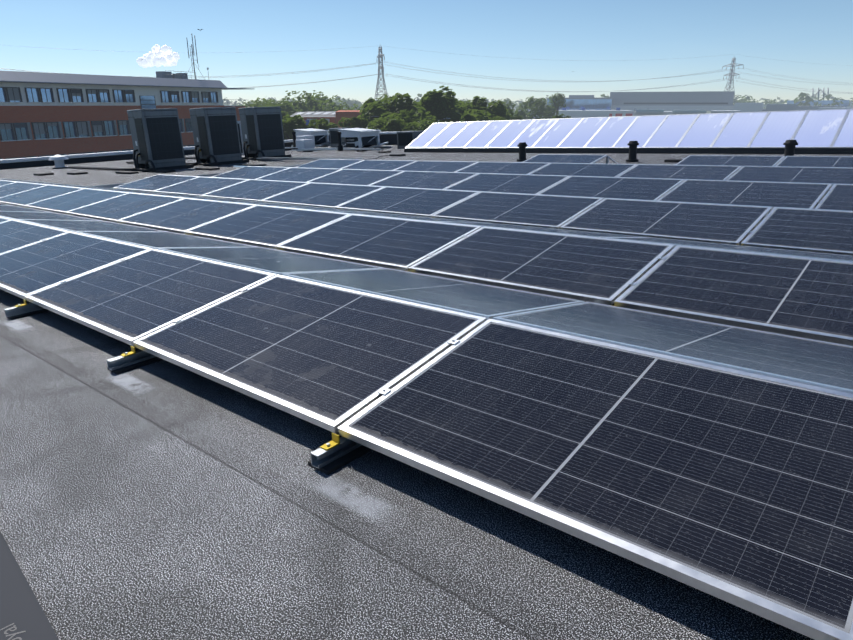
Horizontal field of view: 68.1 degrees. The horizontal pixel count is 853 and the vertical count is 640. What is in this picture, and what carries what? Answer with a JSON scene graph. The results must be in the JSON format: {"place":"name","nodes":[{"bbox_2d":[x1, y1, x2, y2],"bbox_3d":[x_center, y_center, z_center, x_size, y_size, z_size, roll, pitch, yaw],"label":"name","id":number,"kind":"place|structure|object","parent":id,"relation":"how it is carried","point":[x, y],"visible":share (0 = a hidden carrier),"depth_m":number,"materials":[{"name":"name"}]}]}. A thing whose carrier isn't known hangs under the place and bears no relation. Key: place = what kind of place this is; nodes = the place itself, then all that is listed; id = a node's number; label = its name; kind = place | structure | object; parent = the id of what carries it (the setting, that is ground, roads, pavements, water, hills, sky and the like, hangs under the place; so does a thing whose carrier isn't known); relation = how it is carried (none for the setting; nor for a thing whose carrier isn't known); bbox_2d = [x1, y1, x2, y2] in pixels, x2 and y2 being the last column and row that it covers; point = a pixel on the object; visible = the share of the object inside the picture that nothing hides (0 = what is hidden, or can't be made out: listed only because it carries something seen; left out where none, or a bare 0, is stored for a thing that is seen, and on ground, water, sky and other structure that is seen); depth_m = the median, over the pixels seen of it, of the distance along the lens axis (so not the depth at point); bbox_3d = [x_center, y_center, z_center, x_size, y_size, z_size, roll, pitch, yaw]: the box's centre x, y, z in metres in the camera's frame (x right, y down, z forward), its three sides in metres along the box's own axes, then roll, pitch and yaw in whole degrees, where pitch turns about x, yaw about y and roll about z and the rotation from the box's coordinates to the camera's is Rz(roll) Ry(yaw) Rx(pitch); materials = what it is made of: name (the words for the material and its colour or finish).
{"place":"outdoors","nodes":[
{"label":"outdoors","id":0,"kind":"place"},
{"bbox_2d":[0,33,250,159],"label":"office building","id":1,"kind":"structure","parent":0,"point":[42,114],"depth_m":72.26,"materials":[{"name":"brick"}]},
{"bbox_2d":[136,44,179,67],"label":"cloud","id":2,"kind":"structure","parent":0,"point":[157,57],"depth_m":3589.90,"materials":[{"name":"white"}]},
{"bbox_2d":[366,114,414,131],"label":"tree","id":3,"kind":"object","parent":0,"point":[379,123],"visible":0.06,"depth_m":94.86,"materials":[{"name":"green plant"}]},
{"bbox_2d":[374,114,423,131],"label":"tree","id":4,"kind":"object","parent":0,"point":[393,124],"visible":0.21,"depth_m":90.82,"materials":[{"name":"green plant"}]},
{"bbox_2d":[398,106,432,126],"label":"tree","id":5,"kind":"object","parent":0,"point":[410,114],"visible":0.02,"depth_m":96.61,"materials":[{"name":"green plant"}]},
{"bbox_2d":[0,0,852,104],"label":"sky","id":6,"kind":"structure","parent":0,"point":[598,34],"materials":[{"name":"blue"}]},
{"bbox_2d":[476,114,504,120],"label":"bush","id":7,"kind":"object","parent":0,"point":[492,119],"visible":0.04,"depth_m":105.89,"materials":[{"name":"green plant"}]},
{"bbox_2d":[514,91,763,117],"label":"building","id":8,"kind":"structure","parent":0,"point":[615,104],"depth_m":490.45,"materials":[{"name":"grey"}]},
{"bbox_2d":[790,88,837,100],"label":"cable bridge","id":9,"kind":"structure","parent":0,"point":[813,94],"depth_m":1460.97,"materials":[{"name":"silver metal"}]},
{"label":"terrain","id":10,"kind":"structure","parent":0,"visible":0},
{"bbox_2d":[238,100,272,107],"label":"tree","id":11,"kind":"object","parent":10,"relation":"on","point":[255,103],"visible":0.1,"depth_m":174.80,"materials":[{"name":"green plant"}]},
{"bbox_2d":[251,97,277,105],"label":"tree","id":12,"kind":"object","parent":10,"relation":"on","point":[263,101],"visible":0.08,"depth_m":192.56,"materials":[{"name":"green plant"}]},
{"bbox_2d":[265,99,302,115],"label":"tree","id":13,"kind":"object","parent":10,"relation":"on","point":[286,106],"visible":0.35,"depth_m":183.43,"materials":[{"name":"green plant"}]},
{"bbox_2d":[281,111,289,119],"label":"tree","id":14,"kind":"object","parent":10,"relation":"on","point":[283,113],"visible":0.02,"depth_m":128.21,"materials":[{"name":"green plant"}]},
{"bbox_2d":[282,114,306,139],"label":"tree","id":15,"kind":"object","parent":10,"relation":"on","point":[290,124],"visible":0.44,"depth_m":92.18,"materials":[{"name":"green plant"}]},
{"bbox_2d":[282,90,328,111],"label":"tree","id":16,"kind":"object","parent":10,"relation":"on","point":[302,105],"visible":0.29,"depth_m":207.78,"materials":[{"name":"green plant"}]},
{"bbox_2d":[301,123,317,128],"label":"bush","id":17,"kind":"object","parent":10,"relation":"on","point":[312,125],"visible":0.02,"depth_m":91.86,"materials":[{"name":"green plant"}]},
{"bbox_2d":[301,90,336,110],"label":"tree","id":18,"kind":"object","parent":10,"relation":"on","point":[324,98],"visible":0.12,"depth_m":221.89,"materials":[{"name":"green plant"}]},
{"bbox_2d":[308,118,338,132],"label":"bush","id":19,"kind":"object","parent":10,"relation":"on","point":[322,123],"visible":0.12,"depth_m":95.29,"materials":[{"name":"green plant"}]},
{"bbox_2d":[308,95,349,121],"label":"tree","id":20,"kind":"object","parent":10,"relation":"on","point":[340,107],"visible":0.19,"depth_m":209.41,"materials":[{"name":"green plant"}]},
{"bbox_2d":[290,110,369,127],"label":"brick warehouse","id":21,"kind":"structure","parent":10,"relation":"on","point":[329,116],"depth_m":144.39,"materials":[{"name":"red"}]},
{"bbox_2d":[338,117,368,128],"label":"bush","id":22,"kind":"object","parent":10,"relation":"on","point":[355,122],"visible":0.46,"depth_m":97.94,"materials":[{"name":"green plant"}]},
{"bbox_2d":[348,103,363,109],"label":"tree","id":23,"kind":"object","parent":10,"relation":"on","point":[354,107],"visible":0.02,"depth_m":201.92,"materials":[{"name":"green plant"}]},
{"bbox_2d":[358,93,402,127],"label":"tree","id":24,"kind":"object","parent":10,"relation":"on","point":[371,101],"visible":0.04,"depth_m":110.50,"materials":[{"name":"green plant"}]},
{"bbox_2d":[374,47,388,101],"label":"pylon","id":25,"kind":"object","parent":10,"relation":"on","point":[381,55],"visible":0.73,"depth_m":436.95,"materials":[{"name":"silver metal"}]},
{"bbox_2d":[361,93,454,128],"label":"tree","id":26,"kind":"object","parent":10,"relation":"on","point":[391,108],"visible":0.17,"depth_m":105.24,"materials":[{"name":"green plant"}]},
{"bbox_2d":[399,115,451,130],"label":"bush","id":27,"kind":"object","parent":10,"relation":"on","point":[423,127],"depth_m":92.16,"materials":[{"name":"green plant"}]},
{"bbox_2d":[396,86,489,122],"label":"tree","id":28,"kind":"object","parent":10,"relation":"on","point":[431,101],"visible":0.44,"depth_m":105.95,"materials":[{"name":"green plant"}]},
{"bbox_2d":[460,113,476,121],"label":"bush","id":29,"kind":"object","parent":10,"relation":"on","point":[466,117],"visible":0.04,"depth_m":101.68,"materials":[{"name":"green plant"}]},
{"bbox_2d":[456,103,489,121],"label":"tree","id":30,"kind":"object","parent":10,"relation":"on","point":[469,105],"depth_m":115.08,"materials":[{"name":"green plant"}]},
{"bbox_2d":[455,96,511,119],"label":"tree","id":31,"kind":"object","parent":10,"relation":"on","point":[498,108],"visible":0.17,"depth_m":118.75,"materials":[{"name":"green plant"}]},
{"bbox_2d":[492,99,515,116],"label":"tree","id":32,"kind":"object","parent":10,"relation":"on","point":[509,105],"visible":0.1,"depth_m":243.00,"materials":[{"name":"green plant"}]},
{"bbox_2d":[506,109,521,119],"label":"tree","id":33,"kind":"object","parent":10,"relation":"on","point":[510,111],"visible":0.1,"depth_m":149.50,"materials":[{"name":"green plant"}]},
{"bbox_2d":[513,108,530,119],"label":"tree","id":34,"kind":"object","parent":10,"relation":"on","point":[521,114],"visible":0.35,"depth_m":252.77,"materials":[{"name":"green plant"}]},
{"bbox_2d":[515,96,547,118],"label":"tree","id":35,"kind":"object","parent":10,"relation":"on","point":[529,103],"visible":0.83,"depth_m":260.75,"materials":[{"name":"green plant"}]},
{"bbox_2d":[223,92,852,111],"bbox_3d":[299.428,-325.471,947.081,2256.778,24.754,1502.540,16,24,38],"label":"distant treeline","id":36,"kind":"object","parent":10,"relation":"on","point":[805,96],"visible":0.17,"depth_m":790.17,"materials":[{"name":"green plant"}]},
{"bbox_2d":[538,100,558,118],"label":"tree","id":37,"kind":"object","parent":10,"relation":"on","point":[550,114],"visible":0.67,"depth_m":269.60,"materials":[{"name":"green plant"}]},
{"bbox_2d":[547,93,565,114],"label":"tree","id":38,"kind":"object","parent":10,"relation":"on","point":[559,97],"visible":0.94,"depth_m":277.40,"materials":[{"name":"green plant"}]},
{"bbox_2d":[551,114,570,118],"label":"bush","id":39,"kind":"object","parent":10,"relation":"on","point":[557,117],"visible":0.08,"depth_m":139.59,"materials":[{"name":"green plant"}]},
{"bbox_2d":[722,58,743,102],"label":"pylon","id":40,"kind":"object","parent":10,"relation":"on","point":[731,77],"visible":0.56,"depth_m":510.20,"materials":[{"name":"silver metal"}]},
{"bbox_2d":[0,45,852,93],"bbox_3d":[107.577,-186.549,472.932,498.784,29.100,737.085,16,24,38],"label":"power lines","id":41,"kind":"object","parent":40,"relation":"attached to","point":[480,77],"visible":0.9,"depth_m":455.03,"materials":[{"name":"silver metal"}]},
{"bbox_2d":[762,99,777,108],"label":"tree","id":42,"kind":"object","parent":10,"relation":"on","point":[768,102],"visible":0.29,"depth_m":555.62,"materials":[{"name":"green plant"}]},
{"bbox_2d":[711,100,852,112],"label":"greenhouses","id":43,"kind":"object","parent":10,"relation":"on","point":[790,106],"visible":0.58,"depth_m":455.37,"materials":[{"name":"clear glass"}]},
{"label":"building walls","id":44,"kind":"object","parent":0,"visible":0},
{"bbox_2d":[0,145,852,639],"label":"roof surface","id":45,"kind":"object","parent":44,"relation":"on","point":[162,501],"depth_m":2.09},
{"bbox_2d":[0,532,58,639],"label":"membrane strip","id":46,"kind":"object","parent":45,"relation":"on","point":[21,609],"depth_m":1.79,"materials":[{"name":"black"}]},
{"bbox_2d":[0,623,25,639],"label":"lettering","id":47,"kind":"object","parent":46,"relation":"on","point":[13,634],"visible":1,"depth_m":1.70,"materials":[{"name":"grey paint"}]},
{"bbox_2d":[49,155,67,168],"bbox_3d":[-13.583,-5.858,23.310,0.660,0.490,0.660,13,23,39],"label":"roof vent","id":48,"kind":"object","parent":45,"relation":"on","point":[59,161],"visible":1,"depth_m":23.18,"materials":[{"name":"white metal"}]},
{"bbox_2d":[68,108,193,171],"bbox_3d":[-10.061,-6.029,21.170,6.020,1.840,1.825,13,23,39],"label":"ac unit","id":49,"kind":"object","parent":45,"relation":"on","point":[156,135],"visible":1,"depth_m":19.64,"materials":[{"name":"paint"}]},
{"bbox_2d":[126,107,248,165],"bbox_3d":[-8.687,-6.573,22.662,6.020,1.840,1.825,13,23,39],"label":"ac unit","id":50,"kind":"object","parent":45,"relation":"on","point":[215,130],"visible":0.98,"depth_m":21.10,"materials":[{"name":"paint"}]},
{"bbox_2d":[0,131,423,169],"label":"parapet","id":51,"kind":"structure","parent":45,"relation":"on","point":[390,138],"depth_m":26.64,"materials":[{"name":"grey"}]},
{"bbox_2d":[185,106,290,160],"bbox_3d":[-7.636,-7.272,24.676,6.020,1.840,1.825,13,23,39],"label":"ac unit","id":52,"kind":"object","parent":45,"relation":"on","point":[262,131],"visible":0.92,"depth_m":23.10,"materials":[{"name":"paint"}]},
{"bbox_2d":[90,155,388,187],"bbox_3d":[-2.260,-2.716,12.445,25.280,0.264,11.240,13,23,39],"label":"cable tray and cables","id":53,"kind":"object","parent":45,"relation":"on","point":[215,174],"visible":0.15,"depth_m":19.32,"materials":[{"name":"metal"}]},
{"bbox_2d":[237,121,243,155],"bbox_3d":[-7.611,-7.013,24.427,0.360,1.300,0.900,13,23,39],"label":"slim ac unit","id":54,"kind":"object","parent":45,"relation":"on","point":[240,136],"visible":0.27,"depth_m":24.58,"materials":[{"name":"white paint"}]},
{"bbox_2d":[291,128,329,146],"bbox_3d":[-5.670,-9.461,32.744,3.429,0.926,2.064,13,23,39],"label":"rooftop hvac unit","id":55,"kind":"object","parent":45,"relation":"on","point":[321,137],"visible":0.69,"depth_m":32.89,"materials":[{"name":"white paint"}]},
{"bbox_2d":[285,128,422,151],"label":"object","id":56,"kind":"object","parent":45,"relation":"on","point":[307,143],"visible":0.69,"depth_m":27.85,"materials":[{"name":"paint"}]},
{"bbox_2d":[33,151,682,175],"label":"rubber pads","id":57,"kind":"object","parent":45,"relation":"on","point":[206,168],"visible":0.67,"depth_m":19.34,"materials":[{"name":"black"}]},
{"bbox_2d":[337,128,391,150],"bbox_3d":[-2.558,-7.775,27.116,3.429,0.926,2.064,13,23,39],"label":"hvac unit","id":58,"kind":"object","parent":45,"relation":"on","point":[360,138],"visible":0.94,"depth_m":27.31,"materials":[{"name":"white paint"}]},
{"bbox_2d":[2,156,830,474],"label":"panel mounting brackets","id":59,"kind":"object","parent":45,"relation":"on","point":[334,454],"visible":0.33,"depth_m":3.51,"materials":[{"name":"grey metal"}]},
{"bbox_2d":[0,154,852,639],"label":"solar panel frames","id":60,"kind":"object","parent":59,"relation":"on","point":[802,624],"visible":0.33,"depth_m":3.60,"materials":[{"name":"silver metal"}]},
{"bbox_2d":[0,155,852,632],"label":"solar panels","id":61,"kind":"object","parent":60,"relation":"in","point":[742,481],"visible":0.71,"depth_m":3.44,"materials":[{"name":"black glass"}]},
{"bbox_2d":[404,109,852,154],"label":"solar panels","id":62,"kind":"object","parent":45,"relation":"on","point":[827,131],"visible":0.92,"depth_m":18.43,"materials":[{"name":"glass"}]},
{"bbox_2d":[517,140,797,161],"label":"roof vents","id":63,"kind":"object","parent":45,"relation":"on","point":[790,145],"visible":0.88,"depth_m":15.36,"materials":[{"name":"black rubber"}]}
]}

